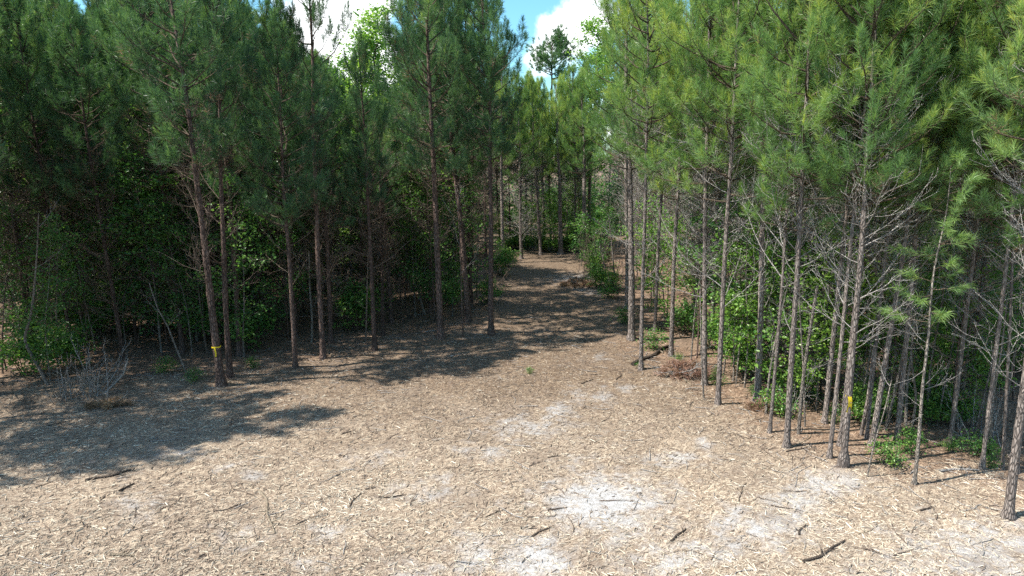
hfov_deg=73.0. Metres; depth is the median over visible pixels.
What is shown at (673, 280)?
pine tree
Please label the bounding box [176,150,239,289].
leafy sapling
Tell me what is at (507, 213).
shrub
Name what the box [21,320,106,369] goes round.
shrub
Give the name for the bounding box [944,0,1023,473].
pine tree
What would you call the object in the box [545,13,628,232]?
broadleaf tree
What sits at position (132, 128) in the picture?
pine tree
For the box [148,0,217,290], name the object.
pine tree
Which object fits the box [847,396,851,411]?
ribbon
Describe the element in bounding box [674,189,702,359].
bent sapling
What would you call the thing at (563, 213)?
leafy sapling
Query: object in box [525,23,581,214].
pine tree
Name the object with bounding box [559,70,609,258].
pine tree
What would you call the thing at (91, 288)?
shrub
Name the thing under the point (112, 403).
brush pile
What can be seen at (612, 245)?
bent sapling
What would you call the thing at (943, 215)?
pine tree
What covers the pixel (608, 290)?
shrub
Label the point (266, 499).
fallen stick
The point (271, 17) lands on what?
pine tree
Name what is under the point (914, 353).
leafy sapling
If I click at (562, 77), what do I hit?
pine tree
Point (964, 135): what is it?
pine tree
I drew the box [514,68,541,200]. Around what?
pine tree
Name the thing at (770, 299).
leafy sapling
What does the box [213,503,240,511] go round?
fallen stick
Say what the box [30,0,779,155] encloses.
sky
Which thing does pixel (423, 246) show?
dead sapling
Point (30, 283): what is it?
dead sapling
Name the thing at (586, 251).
bare shrub
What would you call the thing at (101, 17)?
pine tree
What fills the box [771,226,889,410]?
leafy sapling
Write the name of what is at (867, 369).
bent sapling
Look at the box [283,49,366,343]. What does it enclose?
pine tree
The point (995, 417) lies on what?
bare shrub
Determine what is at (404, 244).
dead sapling
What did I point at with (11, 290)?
leafy sapling
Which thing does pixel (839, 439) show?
pine tree
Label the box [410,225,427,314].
bent sapling
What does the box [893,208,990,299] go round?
leafy sapling
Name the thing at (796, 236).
dead sapling
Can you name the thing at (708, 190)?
pine tree
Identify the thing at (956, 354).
bent sapling
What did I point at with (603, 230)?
leafy sapling
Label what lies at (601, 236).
shrub
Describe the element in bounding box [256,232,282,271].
shrub
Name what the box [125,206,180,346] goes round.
dead sapling
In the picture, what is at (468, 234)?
pine tree
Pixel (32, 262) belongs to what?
dead sapling
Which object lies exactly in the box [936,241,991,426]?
bent sapling
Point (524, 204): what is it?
leafy sapling
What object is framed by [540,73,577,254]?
pine tree
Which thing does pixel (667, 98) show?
pine tree
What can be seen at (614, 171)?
pine tree
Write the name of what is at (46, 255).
leafy sapling
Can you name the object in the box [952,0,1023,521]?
pine tree
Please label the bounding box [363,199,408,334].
dead sapling
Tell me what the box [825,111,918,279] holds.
pine tree
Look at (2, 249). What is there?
pine tree
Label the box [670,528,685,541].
fallen stick
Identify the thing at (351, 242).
broadleaf tree
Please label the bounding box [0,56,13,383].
pine tree
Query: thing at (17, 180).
pine tree
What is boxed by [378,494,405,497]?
fallen stick
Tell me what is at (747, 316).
bent sapling
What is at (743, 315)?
bent sapling
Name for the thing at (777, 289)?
bent sapling
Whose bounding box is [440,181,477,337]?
bent sapling
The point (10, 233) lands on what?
dead sapling
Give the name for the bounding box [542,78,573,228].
pine tree
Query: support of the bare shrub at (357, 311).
on the ground
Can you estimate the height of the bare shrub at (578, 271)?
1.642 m
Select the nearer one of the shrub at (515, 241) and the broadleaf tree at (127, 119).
the broadleaf tree at (127, 119)
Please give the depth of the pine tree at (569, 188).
50.20 m
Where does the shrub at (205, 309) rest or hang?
on the ground
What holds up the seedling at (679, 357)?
on the ground
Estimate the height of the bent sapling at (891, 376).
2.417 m
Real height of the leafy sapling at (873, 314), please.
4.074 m
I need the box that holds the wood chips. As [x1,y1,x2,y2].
[0,327,1023,575]
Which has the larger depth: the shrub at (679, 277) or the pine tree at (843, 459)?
the shrub at (679, 277)
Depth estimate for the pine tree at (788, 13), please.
14.86 m
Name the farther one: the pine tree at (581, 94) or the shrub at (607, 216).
the shrub at (607, 216)
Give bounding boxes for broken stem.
[105,352,127,392]
[290,243,346,342]
[795,283,847,433]
[856,343,876,435]
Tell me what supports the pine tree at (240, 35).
on the ground
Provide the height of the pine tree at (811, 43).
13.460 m
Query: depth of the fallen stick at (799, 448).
15.28 m
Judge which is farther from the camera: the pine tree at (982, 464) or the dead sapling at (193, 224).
the dead sapling at (193, 224)
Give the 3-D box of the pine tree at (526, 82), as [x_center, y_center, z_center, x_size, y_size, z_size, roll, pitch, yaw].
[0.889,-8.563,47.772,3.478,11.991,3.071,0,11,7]
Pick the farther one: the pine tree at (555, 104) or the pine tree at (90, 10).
the pine tree at (555, 104)
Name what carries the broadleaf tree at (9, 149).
on the ground
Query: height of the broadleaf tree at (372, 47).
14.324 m
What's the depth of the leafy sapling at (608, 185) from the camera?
68.06 m
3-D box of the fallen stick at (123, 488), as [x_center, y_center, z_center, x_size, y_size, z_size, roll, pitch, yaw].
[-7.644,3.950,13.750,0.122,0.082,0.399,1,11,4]
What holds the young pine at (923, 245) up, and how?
on the ground
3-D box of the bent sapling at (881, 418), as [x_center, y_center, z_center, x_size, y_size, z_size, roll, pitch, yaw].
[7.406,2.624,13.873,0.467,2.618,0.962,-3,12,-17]
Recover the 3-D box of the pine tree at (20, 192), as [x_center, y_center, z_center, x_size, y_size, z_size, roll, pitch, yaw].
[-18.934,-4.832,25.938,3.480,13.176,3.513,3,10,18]
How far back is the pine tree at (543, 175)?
47.06 m
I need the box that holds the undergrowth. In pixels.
[26,154,982,233]
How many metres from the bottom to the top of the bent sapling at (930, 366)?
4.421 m
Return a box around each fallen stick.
[85,469,131,480]
[110,550,134,555]
[118,483,134,491]
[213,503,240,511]
[258,489,282,533]
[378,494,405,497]
[531,525,553,536]
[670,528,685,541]
[786,445,815,451]
[790,465,810,486]
[801,542,838,560]
[802,540,845,562]
[939,465,978,471]
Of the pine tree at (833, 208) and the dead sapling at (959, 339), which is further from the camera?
the pine tree at (833, 208)
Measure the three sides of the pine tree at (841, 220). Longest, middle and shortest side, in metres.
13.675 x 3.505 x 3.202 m
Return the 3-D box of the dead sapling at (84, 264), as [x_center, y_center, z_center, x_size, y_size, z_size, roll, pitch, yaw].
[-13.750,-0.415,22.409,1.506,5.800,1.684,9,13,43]
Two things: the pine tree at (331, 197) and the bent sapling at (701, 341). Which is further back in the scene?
the pine tree at (331, 197)
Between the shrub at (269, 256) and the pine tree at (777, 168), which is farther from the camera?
the shrub at (269, 256)
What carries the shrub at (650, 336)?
on the ground
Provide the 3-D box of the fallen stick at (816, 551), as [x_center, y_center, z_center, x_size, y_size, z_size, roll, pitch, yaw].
[5.056,4.349,11.413,0.102,0.058,0.656,-7,13,-34]
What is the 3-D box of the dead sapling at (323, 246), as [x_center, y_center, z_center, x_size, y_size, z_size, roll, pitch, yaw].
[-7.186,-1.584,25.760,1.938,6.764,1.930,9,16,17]
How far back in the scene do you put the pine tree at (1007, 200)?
22.68 m
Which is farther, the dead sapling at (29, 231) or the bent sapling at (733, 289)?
the dead sapling at (29, 231)
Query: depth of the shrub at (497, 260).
37.10 m
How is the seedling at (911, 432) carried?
on the ground
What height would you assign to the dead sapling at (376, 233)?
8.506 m
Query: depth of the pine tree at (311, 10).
20.69 m
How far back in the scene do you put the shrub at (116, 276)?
29.75 m
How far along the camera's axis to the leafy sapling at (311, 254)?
31.90 m
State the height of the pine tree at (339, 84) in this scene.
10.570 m
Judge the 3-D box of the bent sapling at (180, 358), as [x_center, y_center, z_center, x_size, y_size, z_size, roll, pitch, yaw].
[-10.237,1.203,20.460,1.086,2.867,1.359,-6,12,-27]
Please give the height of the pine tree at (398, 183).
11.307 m
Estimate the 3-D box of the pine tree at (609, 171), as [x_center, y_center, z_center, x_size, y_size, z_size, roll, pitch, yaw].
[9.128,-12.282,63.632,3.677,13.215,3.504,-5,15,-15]
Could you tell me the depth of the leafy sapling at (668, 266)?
25.99 m
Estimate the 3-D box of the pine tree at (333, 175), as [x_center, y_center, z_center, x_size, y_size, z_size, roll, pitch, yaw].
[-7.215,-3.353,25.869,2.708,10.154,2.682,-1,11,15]
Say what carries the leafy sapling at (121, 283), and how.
on the ground
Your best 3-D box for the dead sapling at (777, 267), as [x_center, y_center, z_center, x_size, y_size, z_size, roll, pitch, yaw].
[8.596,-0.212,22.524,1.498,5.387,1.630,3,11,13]
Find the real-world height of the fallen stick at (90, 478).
0.082 m
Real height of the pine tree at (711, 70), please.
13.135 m
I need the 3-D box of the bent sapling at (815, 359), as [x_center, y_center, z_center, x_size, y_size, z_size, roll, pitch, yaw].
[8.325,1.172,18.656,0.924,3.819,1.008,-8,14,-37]
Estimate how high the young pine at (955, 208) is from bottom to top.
6.849 m
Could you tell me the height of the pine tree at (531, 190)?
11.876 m
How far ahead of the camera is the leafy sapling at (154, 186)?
22.46 m
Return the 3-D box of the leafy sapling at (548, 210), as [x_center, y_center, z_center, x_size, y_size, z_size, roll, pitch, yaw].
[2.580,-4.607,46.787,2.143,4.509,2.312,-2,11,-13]
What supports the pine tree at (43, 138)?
on the ground
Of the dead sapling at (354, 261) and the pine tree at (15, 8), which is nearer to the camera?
the pine tree at (15, 8)
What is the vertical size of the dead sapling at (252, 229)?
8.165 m
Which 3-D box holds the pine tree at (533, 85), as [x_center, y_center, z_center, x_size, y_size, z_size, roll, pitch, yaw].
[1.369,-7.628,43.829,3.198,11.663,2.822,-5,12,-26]
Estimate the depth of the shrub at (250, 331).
23.43 m
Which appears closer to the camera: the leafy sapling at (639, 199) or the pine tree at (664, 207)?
the pine tree at (664, 207)
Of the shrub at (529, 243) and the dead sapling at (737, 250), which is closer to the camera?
the dead sapling at (737, 250)
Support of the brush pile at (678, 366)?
on the ground
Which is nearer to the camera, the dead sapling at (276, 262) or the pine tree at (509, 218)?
the dead sapling at (276, 262)
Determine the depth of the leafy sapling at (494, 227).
46.24 m
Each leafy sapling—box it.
[0,196,57,354]
[0,206,27,310]
[0,209,92,380]
[1,222,40,301]
[17,201,63,308]
[19,146,139,353]
[25,218,120,351]
[48,203,126,331]
[74,181,173,341]
[80,145,199,352]
[90,123,237,341]
[101,145,202,339]
[135,188,229,355]
[151,148,260,336]
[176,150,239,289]
[184,160,257,328]
[189,168,282,356]
[199,186,263,314]
[203,140,300,324]
[229,151,330,337]
[293,205,325,290]
[308,161,390,289]
[324,216,376,278]
[375,136,450,316]
[385,178,444,296]
[387,164,448,299]
[400,166,471,305]
[408,190,449,282]
[416,138,488,315]
[429,162,484,280]
[474,176,507,241]
[487,212,511,246]
[509,195,532,241]
[523,200,547,247]
[538,187,563,238]
[548,193,580,250]
[562,180,598,250]
[563,177,592,223]
[565,212,592,265]
[576,173,600,218]
[581,143,608,209]
[583,201,623,259]
[594,160,622,207]
[594,176,624,242]
[615,193,672,319]
[616,173,667,229]
[625,211,700,322]
[661,143,746,299]
[664,187,776,328]
[673,184,737,257]
[692,234,791,381]
[702,193,802,356]
[711,166,807,293]
[711,217,844,383]
[711,228,834,393]
[729,217,758,276]
[768,208,872,383]
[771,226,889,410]
[803,248,954,389]
[815,267,932,396]
[865,248,924,340]
[873,231,969,421]
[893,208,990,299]
[902,295,979,420]
[915,203,1023,359]
[919,178,989,323]
[949,298,1022,426]
[950,229,1023,388]
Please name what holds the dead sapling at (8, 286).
on the ground
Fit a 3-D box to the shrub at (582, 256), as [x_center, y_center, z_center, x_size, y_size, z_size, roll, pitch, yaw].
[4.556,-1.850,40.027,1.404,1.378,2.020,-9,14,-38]
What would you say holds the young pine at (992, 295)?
on the ground
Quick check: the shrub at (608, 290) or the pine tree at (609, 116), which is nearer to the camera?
the pine tree at (609, 116)
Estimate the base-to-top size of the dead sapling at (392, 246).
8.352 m
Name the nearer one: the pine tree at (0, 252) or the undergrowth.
the pine tree at (0, 252)
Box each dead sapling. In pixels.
[0,173,40,373]
[0,177,28,370]
[0,236,34,322]
[1,223,33,331]
[3,146,61,318]
[5,216,42,309]
[11,187,75,354]
[16,142,84,366]
[19,168,61,320]
[28,184,63,316]
[54,187,115,356]
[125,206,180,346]
[135,207,179,343]
[141,125,237,352]
[164,147,211,330]
[178,153,238,345]
[180,163,227,336]
[212,167,248,305]
[229,126,270,321]
[247,183,281,322]
[255,171,286,320]
[256,186,302,338]
[286,207,324,312]
[300,181,345,307]
[302,161,339,293]
[319,158,366,318]
[337,149,390,340]
[351,201,378,280]
[354,191,377,289]
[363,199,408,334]
[364,172,401,309]
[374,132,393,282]
[375,141,397,290]
[376,216,400,290]
[392,192,417,307]
[393,170,416,302]
[402,132,452,321]
[408,151,446,301]
[409,167,445,262]
[443,181,466,294]
[463,197,483,284]
[470,141,505,296]
[605,147,652,280]
[632,169,667,304]
[633,185,663,298]
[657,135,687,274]
[679,176,737,357]
[684,190,700,292]
[690,190,716,303]
[718,194,753,316]
[728,163,796,343]
[764,216,794,353]
[770,164,830,338]
[800,182,827,280]
[802,185,878,395]
[831,138,926,405]
[850,238,906,401]
[911,137,1019,411]
[923,188,961,349]
[969,195,1004,298]
[994,244,1023,400]
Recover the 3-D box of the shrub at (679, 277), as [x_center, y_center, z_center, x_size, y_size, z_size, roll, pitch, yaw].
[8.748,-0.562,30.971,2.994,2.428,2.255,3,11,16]
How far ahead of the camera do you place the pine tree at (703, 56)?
16.43 m
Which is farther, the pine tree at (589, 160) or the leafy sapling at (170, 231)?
the pine tree at (589, 160)
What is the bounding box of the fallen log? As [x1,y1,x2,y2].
[631,345,668,365]
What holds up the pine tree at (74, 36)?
on the ground
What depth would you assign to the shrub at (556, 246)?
45.83 m
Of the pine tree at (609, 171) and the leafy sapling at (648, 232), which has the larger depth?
the pine tree at (609, 171)
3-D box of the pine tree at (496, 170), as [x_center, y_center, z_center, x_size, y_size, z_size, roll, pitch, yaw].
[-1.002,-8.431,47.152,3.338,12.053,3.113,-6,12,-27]
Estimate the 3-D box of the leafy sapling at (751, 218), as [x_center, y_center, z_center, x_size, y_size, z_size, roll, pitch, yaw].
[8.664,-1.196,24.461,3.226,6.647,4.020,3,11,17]
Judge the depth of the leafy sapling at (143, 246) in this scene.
24.18 m
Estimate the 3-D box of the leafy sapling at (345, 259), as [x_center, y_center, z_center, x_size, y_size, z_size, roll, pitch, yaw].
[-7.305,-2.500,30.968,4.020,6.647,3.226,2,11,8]
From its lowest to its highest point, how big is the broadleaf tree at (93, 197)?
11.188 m
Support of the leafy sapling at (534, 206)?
on the ground
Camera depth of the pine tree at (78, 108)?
24.14 m
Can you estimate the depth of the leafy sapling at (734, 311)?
19.23 m
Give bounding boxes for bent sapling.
[4,195,62,385]
[142,283,186,373]
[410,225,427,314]
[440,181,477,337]
[588,233,606,267]
[607,213,621,288]
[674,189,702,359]
[685,281,717,397]
[719,186,770,374]
[735,200,767,383]
[743,236,773,387]
[752,228,777,383]
[762,286,790,413]
[776,224,803,379]
[791,274,847,426]
[807,268,830,392]
[815,268,843,415]
[824,240,858,406]
[846,282,883,394]
[866,351,906,476]
[879,334,916,422]
[884,234,931,430]
[885,231,936,415]
[888,287,937,432]
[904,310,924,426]
[919,250,956,424]
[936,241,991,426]
[939,250,967,420]
[950,251,980,395]
[968,245,1016,436]
[980,293,1023,437]
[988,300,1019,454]
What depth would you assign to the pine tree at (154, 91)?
17.91 m
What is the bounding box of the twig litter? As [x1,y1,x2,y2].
[0,281,1022,575]
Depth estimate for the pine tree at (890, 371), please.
17.36 m
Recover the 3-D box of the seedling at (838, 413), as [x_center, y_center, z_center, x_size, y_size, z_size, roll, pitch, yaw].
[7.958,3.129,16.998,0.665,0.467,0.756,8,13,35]
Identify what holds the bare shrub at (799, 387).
on the ground
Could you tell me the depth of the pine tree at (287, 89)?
31.09 m
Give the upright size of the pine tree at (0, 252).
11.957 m
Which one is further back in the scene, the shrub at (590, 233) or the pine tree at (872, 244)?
the shrub at (590, 233)
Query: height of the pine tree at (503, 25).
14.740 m
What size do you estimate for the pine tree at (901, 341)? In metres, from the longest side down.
13.376 x 3.880 x 3.456 m
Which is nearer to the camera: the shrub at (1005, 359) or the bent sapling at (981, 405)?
the bent sapling at (981, 405)
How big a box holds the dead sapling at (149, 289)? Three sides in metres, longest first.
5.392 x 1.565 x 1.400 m
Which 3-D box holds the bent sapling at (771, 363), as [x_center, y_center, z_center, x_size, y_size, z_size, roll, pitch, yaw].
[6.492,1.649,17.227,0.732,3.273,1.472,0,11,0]
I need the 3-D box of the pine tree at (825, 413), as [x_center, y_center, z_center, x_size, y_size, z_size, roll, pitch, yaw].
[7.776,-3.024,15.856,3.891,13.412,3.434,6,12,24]
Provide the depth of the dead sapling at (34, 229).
26.36 m
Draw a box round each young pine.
[870,148,990,484]
[873,181,956,421]
[929,190,1022,427]
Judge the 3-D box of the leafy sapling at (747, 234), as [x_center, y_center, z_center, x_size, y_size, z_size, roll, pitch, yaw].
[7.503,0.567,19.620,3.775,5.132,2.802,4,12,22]
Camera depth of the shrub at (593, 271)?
33.71 m
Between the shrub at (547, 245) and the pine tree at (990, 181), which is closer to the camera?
the pine tree at (990, 181)
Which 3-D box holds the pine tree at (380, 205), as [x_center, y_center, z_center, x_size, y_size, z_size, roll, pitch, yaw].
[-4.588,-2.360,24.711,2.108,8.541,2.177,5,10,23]
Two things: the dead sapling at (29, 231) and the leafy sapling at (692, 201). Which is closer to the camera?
the dead sapling at (29, 231)
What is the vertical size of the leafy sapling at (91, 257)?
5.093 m
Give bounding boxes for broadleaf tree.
[0,40,64,323]
[39,50,142,320]
[79,28,213,330]
[131,73,239,319]
[212,77,278,309]
[245,67,337,314]
[311,93,383,291]
[322,0,411,275]
[325,41,405,263]
[362,35,440,282]
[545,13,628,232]
[553,110,594,230]
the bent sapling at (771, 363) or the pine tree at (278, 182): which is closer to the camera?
the bent sapling at (771, 363)
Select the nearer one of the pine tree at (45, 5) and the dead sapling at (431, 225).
the pine tree at (45, 5)
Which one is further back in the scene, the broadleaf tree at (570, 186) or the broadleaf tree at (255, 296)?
the broadleaf tree at (570, 186)
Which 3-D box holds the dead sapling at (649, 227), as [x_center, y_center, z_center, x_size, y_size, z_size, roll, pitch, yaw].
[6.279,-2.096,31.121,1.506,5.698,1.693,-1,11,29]
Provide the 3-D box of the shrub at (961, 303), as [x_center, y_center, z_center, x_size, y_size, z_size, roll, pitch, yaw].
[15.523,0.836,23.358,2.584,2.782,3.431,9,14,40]
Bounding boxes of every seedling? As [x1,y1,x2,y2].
[672,353,688,361]
[708,372,727,383]
[782,390,806,400]
[820,407,841,424]
[902,424,927,440]
[937,437,963,450]
[977,455,1006,468]
[980,440,1006,457]
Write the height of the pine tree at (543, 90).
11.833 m
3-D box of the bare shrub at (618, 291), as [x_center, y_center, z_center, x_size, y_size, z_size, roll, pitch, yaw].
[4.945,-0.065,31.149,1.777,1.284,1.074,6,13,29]
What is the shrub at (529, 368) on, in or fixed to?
on the ground
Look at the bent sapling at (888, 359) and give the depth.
17.28 m
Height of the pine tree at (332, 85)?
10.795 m
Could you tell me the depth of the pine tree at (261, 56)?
32.83 m
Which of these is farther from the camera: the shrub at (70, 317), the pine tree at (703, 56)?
the shrub at (70, 317)
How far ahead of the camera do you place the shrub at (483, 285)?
29.68 m
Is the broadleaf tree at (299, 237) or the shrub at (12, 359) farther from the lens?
the broadleaf tree at (299, 237)
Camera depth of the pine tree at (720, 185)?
23.95 m
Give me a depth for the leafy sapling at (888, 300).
22.02 m
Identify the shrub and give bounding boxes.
[0,295,71,339]
[0,318,71,376]
[10,318,65,340]
[21,267,143,329]
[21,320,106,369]
[44,355,88,403]
[56,332,136,399]
[58,281,152,336]
[59,307,91,329]
[67,263,144,302]
[148,354,179,374]
[159,272,241,340]
[180,364,208,382]
[207,300,286,351]
[214,266,249,301]
[244,355,261,368]
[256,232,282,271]
[282,231,347,291]
[325,277,393,331]
[335,290,387,327]
[357,270,399,305]
[384,273,424,320]
[435,274,462,304]
[472,275,509,303]
[478,249,517,274]
[485,263,509,289]
[493,238,524,266]
[495,203,513,223]
[504,221,531,244]
[504,232,515,247]
[506,236,523,248]
[508,231,526,246]
[522,235,537,249]
[524,367,535,373]
[531,234,553,250]
[532,229,552,251]
[549,228,574,250]
[550,233,565,250]
[562,225,592,252]
[562,253,596,278]
[571,229,616,269]
[572,221,599,247]
[577,243,607,264]
[579,245,619,273]
[581,213,600,230]
[582,245,611,270]
[582,263,611,287]
[585,226,637,265]
[592,206,604,222]
[593,261,623,289]
[594,224,615,245]
[594,278,623,298]
[596,205,624,227]
[598,232,639,277]
[604,274,639,298]
[610,304,638,323]
[636,325,674,350]
[653,295,716,334]
[678,247,734,301]
[687,308,726,350]
[707,275,818,345]
[708,300,774,357]
[710,329,781,376]
[752,381,806,419]
[765,349,836,400]
[771,357,822,410]
[812,248,887,293]
[838,375,889,422]
[858,378,909,420]
[864,432,912,467]
[878,355,960,407]
[881,302,969,351]
[881,426,940,455]
[904,382,972,428]
[930,279,1023,390]
[931,385,985,424]
[938,383,1011,446]
[940,277,1001,341]
[946,427,1005,457]
[986,292,1023,375]
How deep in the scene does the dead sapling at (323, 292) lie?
25.18 m
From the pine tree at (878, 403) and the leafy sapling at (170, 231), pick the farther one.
the leafy sapling at (170, 231)
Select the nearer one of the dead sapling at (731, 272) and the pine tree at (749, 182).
the dead sapling at (731, 272)
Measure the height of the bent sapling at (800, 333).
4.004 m
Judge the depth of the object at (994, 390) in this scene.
14.97 m
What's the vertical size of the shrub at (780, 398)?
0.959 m
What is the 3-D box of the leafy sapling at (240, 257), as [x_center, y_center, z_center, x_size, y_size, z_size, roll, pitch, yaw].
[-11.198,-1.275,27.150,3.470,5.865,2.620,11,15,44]
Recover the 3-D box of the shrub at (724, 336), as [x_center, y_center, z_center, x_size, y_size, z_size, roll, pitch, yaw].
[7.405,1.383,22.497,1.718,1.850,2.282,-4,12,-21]
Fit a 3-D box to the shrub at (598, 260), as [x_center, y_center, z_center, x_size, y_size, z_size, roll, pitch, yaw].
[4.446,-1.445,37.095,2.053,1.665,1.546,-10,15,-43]
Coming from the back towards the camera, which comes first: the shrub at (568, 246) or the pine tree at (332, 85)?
the shrub at (568, 246)
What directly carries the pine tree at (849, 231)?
on the ground
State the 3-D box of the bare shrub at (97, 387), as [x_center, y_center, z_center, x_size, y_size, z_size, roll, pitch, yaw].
[-11.113,2.018,18.763,1.699,1.855,1.939,6,13,28]
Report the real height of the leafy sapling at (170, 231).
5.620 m
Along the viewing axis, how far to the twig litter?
15.76 m
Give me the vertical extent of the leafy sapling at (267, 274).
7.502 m
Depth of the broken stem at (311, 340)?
24.02 m
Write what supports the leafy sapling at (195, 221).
on the ground
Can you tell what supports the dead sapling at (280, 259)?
on the ground
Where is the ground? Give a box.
[0,157,1023,575]
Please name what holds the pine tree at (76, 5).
on the ground
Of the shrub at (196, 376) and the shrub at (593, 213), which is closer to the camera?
the shrub at (196, 376)
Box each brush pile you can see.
[82,389,135,409]
[557,276,601,287]
[637,350,716,380]
[741,397,785,414]
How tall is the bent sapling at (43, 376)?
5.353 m
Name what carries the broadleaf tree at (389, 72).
on the ground
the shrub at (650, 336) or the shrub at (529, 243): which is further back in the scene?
the shrub at (529, 243)
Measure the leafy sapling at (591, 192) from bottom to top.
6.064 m
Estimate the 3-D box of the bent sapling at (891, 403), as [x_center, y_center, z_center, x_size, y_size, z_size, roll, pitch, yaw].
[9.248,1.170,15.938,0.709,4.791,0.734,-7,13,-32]
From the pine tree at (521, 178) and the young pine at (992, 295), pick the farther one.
the pine tree at (521, 178)
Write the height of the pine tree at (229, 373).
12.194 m
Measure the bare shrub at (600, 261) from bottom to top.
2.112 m
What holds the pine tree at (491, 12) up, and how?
on the ground
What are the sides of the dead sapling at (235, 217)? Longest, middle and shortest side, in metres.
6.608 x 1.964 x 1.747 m
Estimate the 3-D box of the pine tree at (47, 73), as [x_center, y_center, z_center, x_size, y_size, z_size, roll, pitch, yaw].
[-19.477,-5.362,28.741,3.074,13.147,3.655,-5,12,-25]
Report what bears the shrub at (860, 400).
on the ground
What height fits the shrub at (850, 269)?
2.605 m
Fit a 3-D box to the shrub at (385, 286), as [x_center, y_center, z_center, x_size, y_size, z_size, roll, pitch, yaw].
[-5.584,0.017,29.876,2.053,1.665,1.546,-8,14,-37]
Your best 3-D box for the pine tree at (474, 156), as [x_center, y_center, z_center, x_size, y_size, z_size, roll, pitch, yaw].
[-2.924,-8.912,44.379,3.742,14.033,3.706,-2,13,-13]
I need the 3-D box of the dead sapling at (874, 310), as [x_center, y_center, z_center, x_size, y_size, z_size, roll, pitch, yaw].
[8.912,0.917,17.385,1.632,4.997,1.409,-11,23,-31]
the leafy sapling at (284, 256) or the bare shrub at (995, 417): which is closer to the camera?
the bare shrub at (995, 417)
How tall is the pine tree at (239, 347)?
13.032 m
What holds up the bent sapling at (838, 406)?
on the ground
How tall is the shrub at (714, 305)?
2.653 m
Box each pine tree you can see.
[0,0,71,347]
[0,0,110,357]
[0,4,45,320]
[0,16,20,320]
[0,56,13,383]
[0,156,15,314]
[0,163,22,321]
[1,19,48,311]
[3,2,64,279]
[5,0,118,338]
[9,0,107,280]
[9,0,115,329]
[23,0,157,359]
[55,0,158,326]
[66,0,167,343]
[70,0,81,13]
[74,0,136,311]
[77,0,224,333]
[84,0,175,313]
[87,0,218,352]
[100,0,243,387]
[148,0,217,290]
[160,0,267,326]
[165,0,278,356]
[166,0,264,378]
[177,0,239,282]
[196,0,281,311]
[215,0,335,367]
[223,3,273,293]
[236,0,270,281]
[242,23,333,336]
[247,20,323,319]
[270,17,318,292]
[272,0,354,359]
[276,63,352,325]
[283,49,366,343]
[306,63,355,287]
[320,53,334,73]
[328,64,349,211]
[330,72,358,284]
[331,85,391,314]
[336,26,414,350]
[338,70,352,273]
[348,96,399,281]
[350,93,413,323]
[353,99,407,335]
[367,0,472,313]
[374,0,487,338]
[383,63,426,292]
[394,0,503,322]
[395,1,472,269]
[416,2,483,284]
[429,0,510,307]
[439,0,516,289]
[446,0,530,335]
[446,48,495,241]
[471,10,511,256]
[475,80,513,248]
[477,52,522,256]
[478,78,498,233]
[492,61,512,228]
[492,85,524,246]
[495,71,542,258]
[502,78,543,246]
[504,96,541,227]
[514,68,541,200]
[514,73,558,254]
[516,87,545,239]
[517,84,556,231]
[522,76,561,247]
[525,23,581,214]
[534,84,564,245]
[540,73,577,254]
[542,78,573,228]
[546,74,576,226]
[553,62,603,251]
[557,83,581,224]
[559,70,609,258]
[560,84,598,238]
[574,0,687,340]
[584,4,663,308]
[591,97,609,215]
[593,81,619,206]
[594,0,705,370]
[600,110,624,233]
[607,13,656,265]
[611,87,661,232]
[614,0,695,296]
[620,0,675,282]
[621,0,673,272]
[622,0,738,356]
[631,19,694,331]
[633,0,764,385]
[641,0,807,405]
[650,0,755,354]
[656,126,681,259]
[664,1,763,323]
[668,0,765,338]
[673,58,715,265]
[678,28,718,245]
[681,3,762,301]
[688,86,751,255]
[701,0,827,401]
[711,1,793,291]
[719,0,905,448]
[723,41,775,282]
[725,0,820,331]
[730,0,866,433]
[735,0,870,387]
[762,0,965,423]
[771,48,820,255]
[779,8,875,365]
[784,0,975,468]
[793,0,960,458]
[797,0,965,446]
[802,31,892,345]
[810,76,871,304]
[813,10,960,383]
[820,24,972,438]
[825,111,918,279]
[836,0,1023,444]
[849,0,980,393]
[857,0,1013,447]
[868,6,965,353]
[892,5,1015,377]
[905,0,1023,447]
[921,11,1023,421]
[927,0,1023,470]
[934,0,1023,469]
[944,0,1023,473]
[945,18,1015,328]
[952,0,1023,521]
[955,40,1022,283]
[960,58,1023,344]
[1009,178,1023,351]
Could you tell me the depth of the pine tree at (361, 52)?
21.89 m
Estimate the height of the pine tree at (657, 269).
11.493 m
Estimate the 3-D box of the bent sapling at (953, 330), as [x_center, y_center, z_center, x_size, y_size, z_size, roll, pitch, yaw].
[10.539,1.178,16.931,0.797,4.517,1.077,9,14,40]
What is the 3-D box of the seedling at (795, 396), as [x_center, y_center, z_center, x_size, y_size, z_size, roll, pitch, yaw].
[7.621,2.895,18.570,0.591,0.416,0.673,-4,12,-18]
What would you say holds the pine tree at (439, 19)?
on the ground
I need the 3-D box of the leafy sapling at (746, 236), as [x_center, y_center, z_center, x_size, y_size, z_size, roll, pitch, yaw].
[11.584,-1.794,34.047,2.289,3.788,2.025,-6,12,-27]
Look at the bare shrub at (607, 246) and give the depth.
40.22 m
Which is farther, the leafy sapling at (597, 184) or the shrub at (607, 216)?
the leafy sapling at (597, 184)
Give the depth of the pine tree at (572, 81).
44.90 m
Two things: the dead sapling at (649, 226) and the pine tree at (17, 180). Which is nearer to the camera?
the pine tree at (17, 180)
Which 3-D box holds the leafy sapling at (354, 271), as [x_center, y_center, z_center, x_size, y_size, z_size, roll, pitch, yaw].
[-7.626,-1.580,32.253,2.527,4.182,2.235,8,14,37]
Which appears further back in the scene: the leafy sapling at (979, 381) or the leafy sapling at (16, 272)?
the leafy sapling at (16, 272)
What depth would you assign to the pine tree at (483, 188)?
55.67 m

